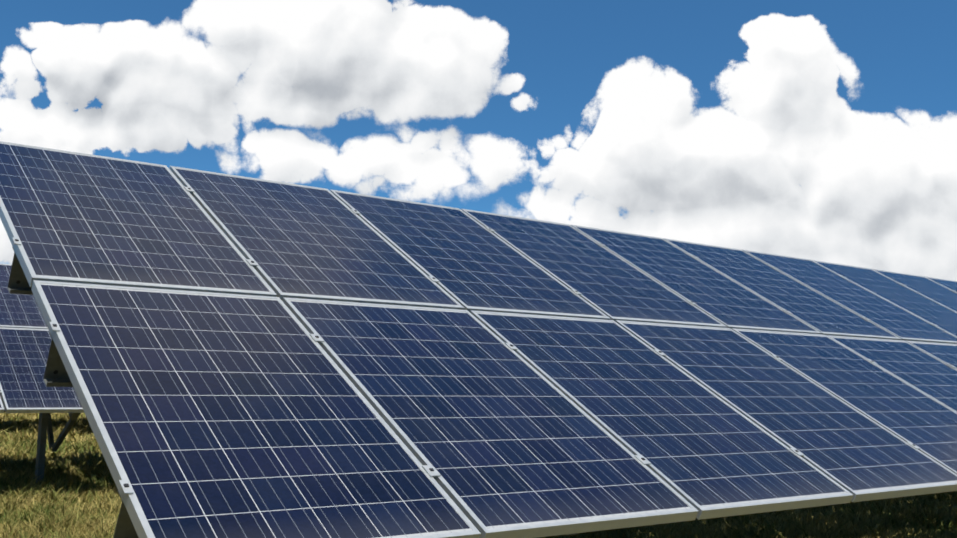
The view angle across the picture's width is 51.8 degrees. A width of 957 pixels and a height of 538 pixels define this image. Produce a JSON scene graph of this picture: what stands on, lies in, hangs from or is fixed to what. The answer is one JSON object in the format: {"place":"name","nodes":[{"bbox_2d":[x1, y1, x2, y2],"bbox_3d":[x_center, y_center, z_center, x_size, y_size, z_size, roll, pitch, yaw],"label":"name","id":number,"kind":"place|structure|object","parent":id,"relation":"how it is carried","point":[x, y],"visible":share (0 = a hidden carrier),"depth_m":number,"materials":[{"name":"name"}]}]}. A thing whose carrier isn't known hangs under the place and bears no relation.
{"place":"outdoors","nodes":[
{"label":"outdoors","id":0,"kind":"place"},
{"bbox_2d":[0,413,107,475],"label":"grass","id":1,"kind":"structure","parent":0,"point":[15,424],"depth_m":15.26,"materials":[{"name":"green plant"}]},
{"bbox_2d":[0,413,956,537],"bbox_3d":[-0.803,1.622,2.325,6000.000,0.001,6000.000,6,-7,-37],"label":"ground","id":2,"kind":"structure","parent":0,"point":[118,495],"depth_m":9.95,"materials":[{"name":"green plant"}]},
{"bbox_2d":[0,264,83,484],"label":"solar modules","id":3,"kind":"object","parent":2,"relation":"on","point":[25,340],"visible":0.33,"depth_m":10.04,"materials":[{"name":"blue glass"}]},
{"bbox_2d":[0,141,956,537],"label":"solar modules","id":4,"kind":"object","parent":2,"relation":"on","point":[236,357],"visible":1,"depth_m":4.30,"materials":[{"name":"blue glass"}]},
{"bbox_2d":[0,0,956,280],"label":"sky","id":5,"kind":"structure","parent":0,"point":[818,130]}
]}

